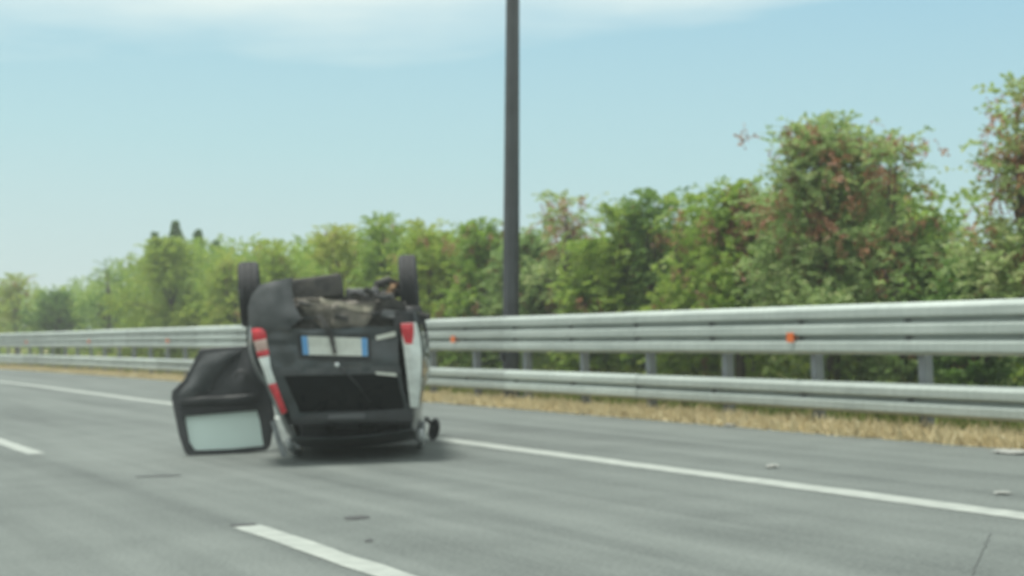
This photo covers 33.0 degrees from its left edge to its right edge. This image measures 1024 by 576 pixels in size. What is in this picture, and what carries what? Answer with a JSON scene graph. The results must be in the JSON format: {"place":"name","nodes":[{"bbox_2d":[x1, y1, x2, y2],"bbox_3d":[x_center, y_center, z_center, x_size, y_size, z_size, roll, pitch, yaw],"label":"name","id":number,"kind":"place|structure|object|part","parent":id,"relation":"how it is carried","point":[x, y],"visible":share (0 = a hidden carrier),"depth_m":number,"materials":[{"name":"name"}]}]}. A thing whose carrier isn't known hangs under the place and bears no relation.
{"place":"outdoors","nodes":[
{"label":"outdoors","id":0,"kind":"place"},
{"bbox_2d":[10,347,971,432],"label":"ground","id":1,"kind":"structure","parent":0,"point":[117,350],"depth_m":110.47,"materials":[{"name":"soil"}]},
{"bbox_2d":[0,272,49,354],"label":"tree","id":2,"kind":"object","parent":1,"relation":"on","point":[8,293],"visible":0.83,"depth_m":74.92,"materials":[{"name":"green plant"}]},
{"bbox_2d":[10,288,100,355],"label":"bush","id":3,"kind":"object","parent":1,"relation":"on","point":[43,317],"visible":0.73,"depth_m":67.62,"materials":[{"name":"green plant"}]},
{"bbox_2d":[71,259,131,356],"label":"tree","id":4,"kind":"object","parent":1,"relation":"on","point":[92,307],"visible":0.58,"depth_m":62.51,"materials":[{"name":"green plant"}]},
{"bbox_2d":[122,231,160,353],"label":"conifer","id":5,"kind":"object","parent":1,"relation":"on","point":[154,234],"visible":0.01,"depth_m":67.23,"materials":[{"name":"green plant"}]},
{"bbox_2d":[100,236,215,358],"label":"bush","id":6,"kind":"object","parent":1,"relation":"on","point":[166,254],"visible":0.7,"depth_m":53.44,"materials":[{"name":"green plant"}]},
{"bbox_2d":[141,220,194,349],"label":"conifer","id":7,"kind":"object","parent":1,"relation":"on","point":[175,230],"visible":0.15,"depth_m":64.78,"materials":[{"name":"green plant"}]},
{"bbox_2d":[180,228,213,356],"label":"conifer","id":8,"kind":"object","parent":1,"relation":"on","point":[197,233],"visible":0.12,"depth_m":62.36,"materials":[{"name":"green plant"}]},
{"bbox_2d":[196,240,240,351],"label":"conifer","id":9,"kind":"object","parent":1,"relation":"on","point":[216,243],"visible":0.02,"depth_m":60.47,"materials":[{"name":"green plant"}]},
{"bbox_2d":[188,245,260,355],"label":"bush","id":10,"kind":"object","parent":1,"relation":"on","point":[220,276],"visible":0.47,"depth_m":48.62,"materials":[{"name":"green plant"}]},
{"bbox_2d":[234,237,306,320],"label":"bush","id":11,"kind":"object","parent":1,"relation":"on","point":[279,267],"visible":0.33,"depth_m":44.51,"materials":[{"name":"green plant"}]},
{"bbox_2d":[304,223,368,294],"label":"tree","id":12,"kind":"object","parent":1,"relation":"on","point":[321,241],"visible":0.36,"depth_m":40.39,"materials":[{"name":"green plant"}]},
{"bbox_2d":[343,211,408,298],"bbox_3d":[-2.775,0.167,38.439,1.922,3.848,2.093,-2,-1,16],"label":"tree","id":13,"kind":"object","parent":1,"relation":"on","point":[376,235],"visible":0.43,"depth_m":38.20,"materials":[{"name":"green plant"}]},
{"bbox_2d":[377,217,486,367],"bbox_3d":[-1.506,0.387,34.536,2.116,3.582,2.266,-2,-1,17],"label":"bush","id":14,"kind":"object","parent":1,"relation":"on","point":[424,242],"visible":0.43,"depth_m":34.45,"materials":[{"name":"green plant"}]},
{"bbox_2d":[422,216,522,368],"bbox_3d":[-0.643,0.460,32.666,2.118,3.614,2.447,-1,-1,-25],"label":"tree","id":15,"kind":"object","parent":1,"relation":"on","point":[468,279],"visible":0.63,"depth_m":32.30,"materials":[{"name":"green plant"}]},
{"bbox_2d":[499,0,523,398],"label":"lamp post","id":16,"kind":"object","parent":1,"relation":"on","point":[510,360],"visible":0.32,"depth_m":26.20,"materials":[{"name":"metal"}]},
{"bbox_2d":[499,351,502,360],"bbox_3d":[-0.168,0.946,26.191,0.020,0.320,0.100,-1,-1,-25],"label":"access door","id":17,"kind":"structure","parent":16,"relation":"in","point":[500,352],"depth_m":26.17,"materials":[{"name":"grey metal"}]},
{"bbox_2d":[0,298,1023,427],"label":"guardrail","id":18,"kind":"object","parent":1,"relation":"on","point":[924,331],"visible":0.76,"depth_m":19.72,"materials":[{"name":"metal"}]},
{"bbox_2d":[0,363,1023,449],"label":"dry grass","id":19,"kind":"structure","parent":1,"relation":"on","point":[994,437],"depth_m":18.88,"materials":[{"name":"beige plant"}]},
{"bbox_2d":[0,171,1023,384],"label":"thicket","id":20,"kind":"object","parent":1,"relation":"on","point":[210,259],"visible":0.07,"depth_m":48.12,"materials":[{"name":"green plant"}]},
{"bbox_2d":[0,352,1023,432],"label":"undergrowth","id":21,"kind":"object","parent":1,"relation":"on","point":[862,416],"visible":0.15,"depth_m":20.76,"materials":[{"name":"green plant"}]},
{"bbox_2d":[463,228,563,370],"bbox_3d":[0.309,0.391,31.303,1.859,2.952,2.001,-3,-1,36],"label":"bush","id":22,"kind":"object","parent":1,"relation":"on","point":[529,248],"visible":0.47,"depth_m":31.02,"materials":[{"name":"green plant"}]},
{"bbox_2d":[502,189,608,359],"bbox_3d":[0.956,0.070,29.039,1.936,3.480,2.030,-1,-1,-25],"label":"tree","id":23,"kind":"object","parent":1,"relation":"on","point":[568,233],"visible":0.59,"depth_m":28.92,"materials":[{"name":"green plant"}]},
{"bbox_2d":[535,237,645,372],"bbox_3d":[1.350,0.556,27.581,1.889,2.762,2.042,-2,-1,16],"label":"bush","id":24,"kind":"object","parent":1,"relation":"on","point":[579,299],"visible":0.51,"depth_m":27.40,"materials":[{"name":"green plant"}]},
{"bbox_2d":[581,199,670,373],"bbox_3d":[1.764,0.227,27.532,1.336,3.297,1.439,-3,-1,39],"label":"tree","id":25,"kind":"object","parent":1,"relation":"on","point":[614,215],"visible":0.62,"depth_m":27.36,"materials":[{"name":"green plant"}]},
{"bbox_2d":[609,186,699,372],"bbox_3d":[2.267,0.065,27.137,1.390,3.358,1.649,-1,-1,-25],"label":"tree","id":26,"kind":"object","parent":1,"relation":"on","point":[651,276],"visible":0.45,"depth_m":27.09,"materials":[{"name":"green plant"}]},
{"bbox_2d":[633,191,760,376],"bbox_3d":[2.761,0.273,25.004,1.938,3.382,1.933,-2,-1,24],"label":"bush","id":27,"kind":"object","parent":1,"relation":"on","point":[684,363],"visible":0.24,"depth_m":24.81,"materials":[{"name":"green plant"}]},
{"bbox_2d":[673,175,791,378],"bbox_3d":[3.111,0.141,23.514,1.872,3.355,1.790,-1,-1,-25],"label":"tree","id":28,"kind":"object","parent":1,"relation":"on","point":[723,230],"visible":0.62,"depth_m":23.31,"materials":[{"name":"green plant"}]},
{"bbox_2d":[724,109,949,381],"bbox_3d":[4.117,-0.163,21.602,2.844,4.082,2.586,-1,-1,-25],"label":"tall tree","id":29,"kind":"object","parent":1,"relation":"on","point":[826,253],"visible":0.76,"depth_m":21.28,"materials":[{"name":"green plant"}]},
{"bbox_2d":[822,125,962,383],"bbox_3d":[4.606,-0.054,20.814,1.856,3.799,1.606,-1,-1,-25],"label":"tree","id":30,"kind":"object","parent":1,"relation":"on","point":[904,365],"visible":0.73,"depth_m":20.58,"materials":[{"name":"green plant"}]},
{"bbox_2d":[876,207,978,383],"bbox_3d":[5.142,0.324,20.838,1.563,2.641,1.566,-2,-1,5],"label":"bush","id":31,"kind":"object","parent":1,"relation":"on","point":[923,285],"visible":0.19,"depth_m":20.58,"materials":[{"name":"green plant"}]},
{"bbox_2d":[892,253,1023,386],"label":"bush","id":32,"kind":"object","parent":1,"relation":"on","point":[954,370],"visible":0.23,"depth_m":18.47,"materials":[{"name":"green plant"}]},
{"bbox_2d":[938,71,1023,371],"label":"tall tree","id":33,"kind":"object","parent":1,"relation":"on","point":[996,256],"visible":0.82,"depth_m":17.85,"materials":[{"name":"green plant"}]},
{"bbox_2d":[0,369,1023,575],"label":"road","id":34,"kind":"structure","parent":0,"point":[77,498],"depth_m":11.88,"materials":[{"name":"grey asphalt"}]},
{"bbox_2d":[0,438,42,453],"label":"lane marking","id":35,"kind":"object","parent":34,"relation":"on","point":[15,446],"visible":1,"depth_m":18.84,"materials":[{"name":"paint"}]},
{"bbox_2d":[134,475,176,476],"bbox_3d":[-2.996,1.589,14.649,0.400,0.001,0.146,-2,-1,5],"label":"tar patch","id":36,"kind":"object","parent":34,"relation":"on","point":[155,475],"visible":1,"depth_m":14.64,"materials":[{"name":"grey asphalt"}]},
{"bbox_2d":[230,523,255,525],"bbox_3d":[-1.682,1.482,10.846,0.166,0.001,0.141,-1,-1,-25],"label":"tar patch","id":37,"kind":"object","parent":34,"relation":"on","point":[242,524],"visible":1,"depth_m":10.85,"materials":[{"name":"grey asphalt"}]},
{"bbox_2d":[171,254,439,456],"bbox_3d":[-2.054,0.773,17.122,2.609,1.828,3.978,-4,-6,-4],"label":"overturned car","id":38,"kind":"object","parent":34,"relation":"on","point":[323,361],"visible":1,"depth_m":15.39,"materials":[{"name":"black paint"}]},
{"bbox_3d":[-2.841,1.108,17.025,0.999,1.061,0.227,-2,-1,-10],"label":"door","id":39,"kind":"part","parent":38,"relation":"part of","materials":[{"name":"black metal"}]},
{"bbox_3d":[-2.264,1.286,17.517,0.166,0.385,0.747,-2,-1,-6],"label":"side window","id":40,"kind":"part","parent":38,"relation":"part of","materials":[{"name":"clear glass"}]},
{"bbox_3d":[-0.866,0.839,16.753,0.162,1.114,0.916,-4,-6,-4],"label":"door","id":41,"kind":"part","parent":38,"relation":"part of","materials":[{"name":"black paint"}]},
{"bbox_2d":[234,525,414,575],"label":"lane marking","id":42,"kind":"object","parent":34,"relation":"on","point":[332,555],"visible":1,"depth_m":9.41,"materials":[{"name":"paint"}]},
{"bbox_2d":[344,515,368,519],"bbox_3d":[-0.988,1.463,11.044,0.175,0.001,0.206,-1,-1,-25],"label":"tar patch","id":43,"kind":"object","parent":34,"relation":"on","point":[358,517],"visible":1,"depth_m":11.04,"materials":[{"name":"grey asphalt"}]},
{"bbox_2d":[0,381,1023,518],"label":"edge line","id":44,"kind":"object","parent":34,"relation":"on","point":[940,504],"visible":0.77,"depth_m":12.77,"materials":[{"name":"paint"}]},
{"bbox_2d":[766,464,778,466],"bbox_3d":[2.040,1.390,13.588,0.147,0.021,0.105,-1,-1,-37],"label":"paper scrap","id":45,"kind":"object","parent":34,"relation":"on","point":[771,465],"visible":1,"depth_m":13.55,"materials":[{"name":"white paper"}]},
{"bbox_2d":[972,533,990,574],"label":"road crack","id":46,"kind":"object","parent":34,"relation":"on","point":[981,554],"visible":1,"depth_m":8.49,"materials":[{"name":"grey asphalt"}]},
{"bbox_2d":[993,491,1012,492],"bbox_3d":[3.170,1.316,11.180,0.120,0.014,0.089,-2,-1,-10],"label":"paper scrap","id":47,"kind":"object","parent":34,"relation":"on","point":[1002,492],"visible":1,"depth_m":11.16,"materials":[{"name":"white paper"}]},
{"bbox_2d":[990,449,1023,453],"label":"paper scrap","id":48,"kind":"object","parent":34,"relation":"on","point":[1016,451],"visible":1,"depth_m":14.13,"materials":[{"name":"white paper"}]},
{"bbox_2d":[0,0,1023,329],"label":"sky","id":49,"kind":"structure","parent":0,"point":[121,121],"materials":[{"name":"blue"}]}
]}

